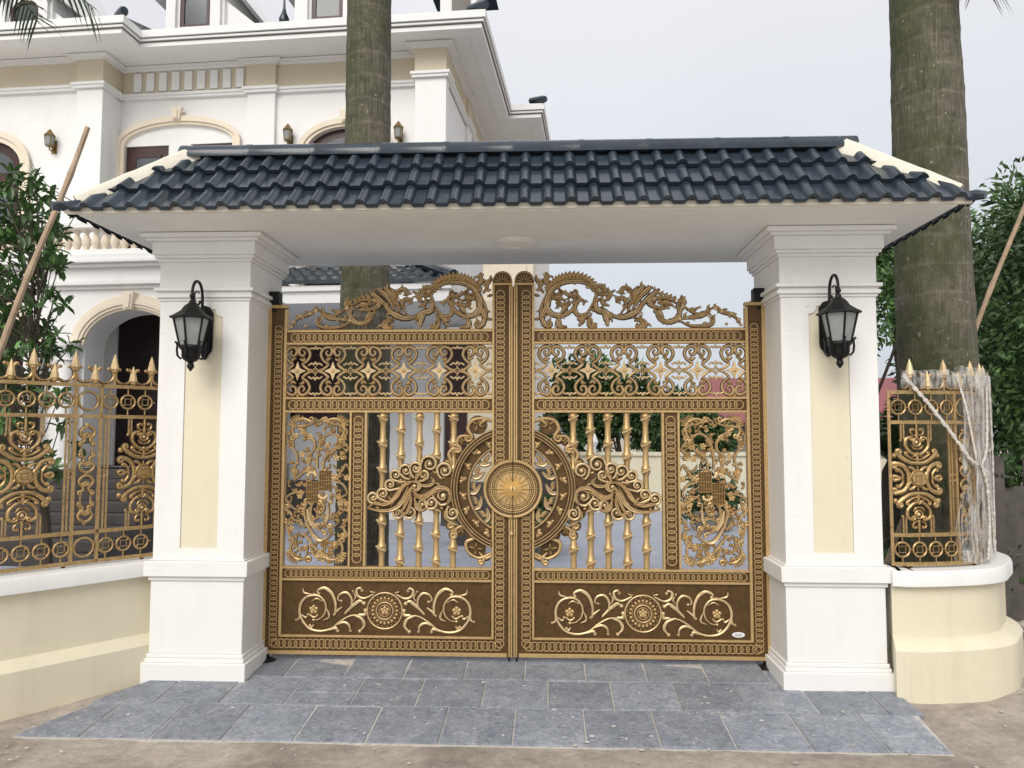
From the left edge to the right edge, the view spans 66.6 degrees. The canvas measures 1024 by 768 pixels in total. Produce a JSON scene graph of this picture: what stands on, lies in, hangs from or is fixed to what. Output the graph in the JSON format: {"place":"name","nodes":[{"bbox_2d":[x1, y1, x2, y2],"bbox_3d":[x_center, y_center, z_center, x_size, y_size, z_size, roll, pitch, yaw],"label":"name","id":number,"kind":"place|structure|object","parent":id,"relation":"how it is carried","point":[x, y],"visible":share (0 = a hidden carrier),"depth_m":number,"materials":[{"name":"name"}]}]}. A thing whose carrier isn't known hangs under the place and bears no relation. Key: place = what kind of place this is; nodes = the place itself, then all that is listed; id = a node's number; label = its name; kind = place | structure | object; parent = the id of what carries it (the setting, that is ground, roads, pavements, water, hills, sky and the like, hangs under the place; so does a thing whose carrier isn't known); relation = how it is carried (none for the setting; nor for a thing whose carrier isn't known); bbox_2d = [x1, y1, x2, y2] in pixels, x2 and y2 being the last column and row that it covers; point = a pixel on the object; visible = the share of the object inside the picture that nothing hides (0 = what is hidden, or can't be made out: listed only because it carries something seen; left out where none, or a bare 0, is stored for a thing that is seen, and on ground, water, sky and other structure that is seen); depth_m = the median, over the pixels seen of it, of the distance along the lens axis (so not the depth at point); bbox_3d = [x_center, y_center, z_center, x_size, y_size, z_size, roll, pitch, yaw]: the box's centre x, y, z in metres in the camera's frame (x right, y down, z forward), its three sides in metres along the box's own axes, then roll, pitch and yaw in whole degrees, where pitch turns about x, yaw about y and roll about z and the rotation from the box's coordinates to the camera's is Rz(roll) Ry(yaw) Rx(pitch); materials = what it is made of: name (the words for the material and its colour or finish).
{"place":"outdoors","nodes":[
{"label":"outdoors","id":0,"kind":"place"},
{"bbox_2d":[0,511,887,647],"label":"courtyard","id":1,"kind":"structure","parent":0,"point":[562,559],"depth_m":12.47,"materials":[{"name":"stone"}]},
{"bbox_2d":[0,0,101,49],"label":"palm tree","id":2,"kind":"object","parent":1,"relation":"on","point":[41,16],"visible":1,"depth_m":10.52,"materials":[{"name":"green plant"}]},
{"bbox_2d":[0,0,555,565],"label":"villa","id":3,"kind":"object","parent":1,"relation":"on","point":[130,94],"visible":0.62,"depth_m":16.83,"materials":[{"name":"paint"}]},
{"bbox_2d":[0,143,19,235],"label":"arched door","id":4,"kind":"structure","parent":3,"relation":"in","point":[7,154],"depth_m":17.36,"materials":[{"name":"red wood"}]},
{"bbox_2d":[44,129,56,153],"bbox_3d":[-10.093,-5.326,17.045,0.230,0.500,0.279,0,-4,7],"label":"villa lamp","id":5,"kind":"object","parent":3,"relation":"attached to","point":[49,136],"visible":1,"depth_m":17.00,"materials":[{"name":"gold metal"}]},
{"bbox_2d":[114,315,159,464],"bbox_3d":[-6.490,-0.011,14.759,2.045,3.085,0.100,0,-4,7],"label":"porch door","id":6,"kind":"structure","parent":3,"relation":"in","point":[139,337],"depth_m":14.80,"materials":[{"name":"paint"}]},
{"bbox_2d":[126,146,168,248],"bbox_3d":[-8.225,-3.728,17.536,1.020,3.270,0.090,0,-4,7],"label":"door leaf","id":7,"kind":"structure","parent":3,"relation":"in","point":[138,157],"depth_m":17.61,"materials":[{"name":"red wood"}]},
{"bbox_2d":[191,143,231,145],"bbox_3d":[-6.695,-3.738,17.360,1.020,3.270,0.090,0,-4,7],"label":"door leaf","id":8,"kind":"structure","parent":3,"relation":"in","point":[229,143],"depth_m":17.45,"materials":[{"name":"red wood"}]},
{"bbox_2d":[283,124,292,143],"bbox_3d":[-4.898,-5.449,17.059,0.230,0.500,0.279,0,-4,7],"label":"villa lamp","id":9,"kind":"object","parent":3,"relation":"attached to","point":[287,133],"visible":0.92,"depth_m":16.98,"materials":[{"name":"gold metal"}]},
{"bbox_2d":[290,345,338,419],"bbox_3d":[-4.571,-0.144,16.947,2.250,1.850,0.060,0,-4,7],"label":"side window","id":10,"kind":"structure","parent":3,"relation":"in","point":[315,384],"depth_m":16.88,"materials":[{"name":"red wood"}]},
{"bbox_2d":[307,129,344,285],"bbox_3d":[-3.615,-3.869,17.054,1.730,3.500,0.072,0,-4,7],"label":"arched door","id":11,"kind":"structure","parent":3,"relation":"in","point":[337,136],"depth_m":17.16,"materials":[{"name":"red wood"}]},
{"bbox_2d":[393,121,403,142],"bbox_3d":[-2.437,-5.405,16.753,0.230,0.500,0.279,0,-4,7],"label":"villa lamp","id":12,"kind":"object","parent":3,"relation":"attached to","point":[398,127],"visible":0.95,"depth_m":16.67,"materials":[{"name":"gold metal"}]},
{"bbox_2d":[445,345,466,458],"bbox_3d":[-1.144,0.843,16.104,0.440,3.980,0.100,0,-4,7],"label":"side door","id":13,"kind":"structure","parent":3,"relation":"in","point":[462,422],"depth_m":16.10,"materials":[{"name":"red wood"}]},
{"bbox_2d":[334,0,391,565],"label":"palm tree","id":14,"kind":"object","parent":1,"relation":"on","point":[368,84],"visible":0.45,"depth_m":8.19,"materials":[{"name":"brown plant"}]},
{"bbox_2d":[488,492,568,558],"bbox_3d":[0.243,2.106,11.488,1.334,1.188,0.997,0,-4,3],"label":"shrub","id":15,"kind":"object","parent":1,"relation":"on","point":[541,506],"visible":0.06,"depth_m":11.41,"materials":[{"name":"green plant"}]},
{"bbox_2d":[593,433,599,511],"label":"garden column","id":16,"kind":"structure","parent":1,"relation":"on","point":[595,441],"depth_m":18.10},
{"bbox_2d":[681,463,744,532],"bbox_3d":[3.628,2.079,14.599,1.426,1.322,0.907,0,-4,3],"label":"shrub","id":17,"kind":"object","parent":1,"relation":"on","point":[695,509],"visible":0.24,"depth_m":14.41,"materials":[{"name":"green plant"}]},
{"bbox_2d":[878,340,896,394],"bbox_3d":[3.485,0.774,7.916,1.112,2.969,0.048,0,-4,3],"label":"prop stick","id":18,"kind":"object","parent":1,"relation":"on","point":[887,367],"visible":0.18,"depth_m":7.95,"materials":[{"name":"brown wood"}]},
{"bbox_2d":[876,210,998,383],"bbox_3d":[5.695,0.008,11.195,2.340,5.233,2.142,0,-4,3],"label":"bushy tree","id":19,"kind":"object","parent":1,"relation":"on","point":[885,265],"visible":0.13,"depth_m":10.75,"materials":[{"name":"green plant"}]},
{"bbox_2d":[879,394,997,593],"bbox_3d":[3.914,1.173,8.275,1.830,2.317,1.815,3,-5,-41],"label":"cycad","id":20,"kind":"object","parent":1,"relation":"on","point":[885,474],"visible":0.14,"depth_m":8.18,"materials":[{"name":"plant"}]},
{"bbox_2d":[889,0,1011,561],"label":"palm tree","id":21,"kind":"object","parent":1,"relation":"on","point":[935,308],"visible":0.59,"depth_m":6.83,"materials":[{"name":"brown plant"}]},
{"bbox_2d":[882,400,1023,590],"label":"undergrowth","id":22,"kind":"object","parent":1,"relation":"on","point":[1009,473],"visible":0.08,"depth_m":7.97,"materials":[{"name":"green plant"}]},
{"bbox_2d":[883,203,1023,563],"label":"bamboo pole","id":23,"kind":"object","parent":1,"relation":"on","point":[991,286],"visible":0.35,"depth_m":7.48,"materials":[{"name":"brown wood"}]},
{"bbox_2d":[13,654,953,755],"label":"driveway","id":24,"kind":"structure","parent":0,"point":[306,692],"depth_m":5.21,"materials":[{"name":"grey stone"}]},
{"bbox_2d":[262,271,512,663],"bbox_3d":[-1.018,0.642,6.220,2.064,3.118,0.207,0,-4,3],"label":"gate leaf","id":25,"kind":"object","parent":24,"relation":"on","point":[356,605],"visible":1,"depth_m":6.21,"materials":[{"name":"brown metal"}]},
{"bbox_2d":[512,270,770,670],"bbox_3d":[1.034,0.638,6.129,2.066,3.118,0.207,0,-4,3],"label":"gate leaf","id":26,"kind":"object","parent":24,"relation":"on","point":[672,609],"visible":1,"depth_m":6.12,"materials":[{"name":"brown metal"}]},
{"bbox_2d":[0,438,1023,767],"bbox_3d":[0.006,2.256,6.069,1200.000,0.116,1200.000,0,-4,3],"label":"ground","id":27,"kind":"structure","parent":0,"point":[968,734],"depth_m":4.62,"materials":[{"name":"beige concrete"}]},
{"bbox_2d":[0,162,88,563],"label":"garden tree","id":28,"kind":"object","parent":27,"relation":"on","point":[31,328],"visible":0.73,"depth_m":6.87,"materials":[{"name":"green plant"}]},
{"bbox_2d":[0,126,89,359],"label":"bamboo pole","id":29,"kind":"object","parent":27,"relation":"on","point":[29,272],"visible":0.96,"depth_m":6.34,"materials":[{"name":"beige wood"}]},
{"bbox_2d":[0,556,152,721],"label":"boundary wall","id":30,"kind":"structure","parent":27,"relation":"on","point":[72,634],"depth_m":5.44,"materials":[{"name":"beige paint"}]},
{"bbox_2d":[0,348,157,573],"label":"iron fence","id":31,"kind":"object","parent":30,"relation":"on","point":[26,476],"visible":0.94,"depth_m":5.64,"materials":[{"name":"brown metal"}]},
{"bbox_2d":[140,231,298,683],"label":"gate pillar","id":32,"kind":"structure","parent":27,"relation":"on","point":[206,565],"depth_m":5.88,"materials":[{"name":"white paint"}]},
{"bbox_2d":[169,280,213,370],"bbox_3d":[-2.335,-0.432,5.731,0.263,0.688,0.391,0,-4,3],"label":"wall lantern","id":33,"kind":"object","parent":32,"relation":"attached to","point":[193,320],"depth_m":5.63,"materials":[{"name":"black metal"}]},
{"bbox_2d":[50,135,987,265],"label":"gate roof","id":34,"kind":"structure","parent":32,"relation":"on","point":[678,200],"depth_m":5.53,"materials":[{"name":"black tile"}]},
{"bbox_2d":[495,237,537,248],"bbox_3d":[0.035,-1.107,6.167,0.336,0.034,0.336,0,-4,3],"label":"ceiling light","id":35,"kind":"object","parent":34,"relation":"attached to","point":[516,242],"visible":1,"depth_m":6.09,"materials":[{"name":"white paint"}]},
{"bbox_2d":[0,679,1023,767],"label":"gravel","id":36,"kind":"structure","parent":27,"relation":"on","point":[761,720],"depth_m":4.94,"materials":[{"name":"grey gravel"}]},
{"bbox_2d":[537,349,606,451],"bbox_3d":[1.666,1.189,20.456,1.743,4.074,2.002,-3,-5,39],"label":"courtyard tree","id":37,"kind":"object","parent":27,"relation":"on","point":[581,425],"visible":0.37,"depth_m":20.04,"materials":[{"name":"green plant"}]},
{"bbox_2d":[585,350,654,451],"bbox_3d":[2.813,1.141,20.585,2.113,4.189,1.610,0,-4,3],"label":"courtyard tree","id":38,"kind":"object","parent":27,"relation":"on","point":[616,427],"visible":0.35,"depth_m":20.36,"materials":[{"name":"green plant"}]},
{"bbox_2d":[630,380,702,451],"bbox_3d":[3.955,1.558,20.298,1.856,3.325,2.039,1,-4,-20],"label":"courtyard tree","id":39,"kind":"object","parent":27,"relation":"on","point":[654,431],"visible":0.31,"depth_m":20.01,"materials":[{"name":"green plant"}]},
{"bbox_2d":[691,413,740,451],"bbox_3d":[5.156,1.882,20.966,1.951,2.772,1.900,0,-4,3],"label":"courtyard tree","id":40,"kind":"object","parent":27,"relation":"on","point":[718,430],"visible":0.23,"depth_m":20.47,"materials":[{"name":"green plant"}]},
{"bbox_2d":[564,452,886,510],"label":"courtyard wall","id":41,"kind":"structure","parent":27,"relation":"on","point":[636,464],"depth_m":18.34,"materials":[{"name":"beige paint"}]},
{"bbox_2d":[737,225,896,692],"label":"gate pillar","id":42,"kind":"structure","parent":27,"relation":"on","point":[826,570],"depth_m":5.67,"materials":[{"name":"white paint"}]},
{"bbox_2d":[816,274,861,367],"bbox_3d":[2.300,-0.450,5.525,0.263,0.688,0.391,0,-4,3],"label":"wall lantern","id":43,"kind":"object","parent":42,"relation":"attached to","point":[838,314],"depth_m":5.42,"materials":[{"name":"black metal"}]},
{"bbox_2d":[877,168,1023,481],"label":"leafy tree","id":44,"kind":"object","parent":27,"relation":"on","point":[991,211],"visible":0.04,"depth_m":11.65,"materials":[{"name":"green plant"}]},
{"bbox_2d":[884,550,1023,703],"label":"boundary wall","id":45,"kind":"structure","parent":27,"relation":"on","point":[954,633],"depth_m":5.50,"materials":[{"name":"beige paint"}]},
{"bbox_2d":[886,359,988,567],"bbox_3d":[3.388,0.590,5.935,1.362,1.519,0.330,3,-5,-34],"label":"iron fence","id":46,"kind":"object","parent":45,"relation":"on","point":[913,476],"visible":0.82,"depth_m":5.69,"materials":[{"name":"brown metal"}]},
{"bbox_2d":[901,367,996,565],"bbox_3d":[3.442,0.609,5.918,1.359,1.472,0.307,3,-5,-38],"label":"plastic wrap","id":47,"kind":"object","parent":46,"relation":"attached to","point":[990,509],"visible":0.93,"depth_m":5.81,"materials":[{"name":"white"}]},
{"bbox_2d":[971,156,1023,486],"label":"dense tree","id":48,"kind":"object","parent":27,"relation":"on","point":[1011,274],"visible":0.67,"depth_m":8.85,"materials":[{"name":"green plant"}]},
{"bbox_2d":[987,456,1023,620],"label":"plank fence","id":49,"kind":"object","parent":27,"relation":"on","point":[1009,516],"visible":0.42,"depth_m":7.71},
{"bbox_2d":[99,0,1023,435],"label":"sky","id":50,"kind":"structure","parent":0,"point":[604,69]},
{"bbox_2d":[698,378,896,451],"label":"neighbour house","id":51,"kind":"structure","parent":0,"point":[887,385],"depth_m":25.74,"materials":[{"name":"pink paint"}]},
{"bbox_3d":[4.594,2.208,6.940,0.116,0.047,0.129,0,-4,3],"label":"rubble stone","id":52,"kind":"object","parent":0,"visible":0},
{"bbox_2d":[1018,621,1023,627],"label":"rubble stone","id":53,"kind":"object","parent":52,"relation":"on","point":[1021,623],"visible":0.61,"depth_m":6.96,"materials":[{"name":"beige stone"}]}
]}

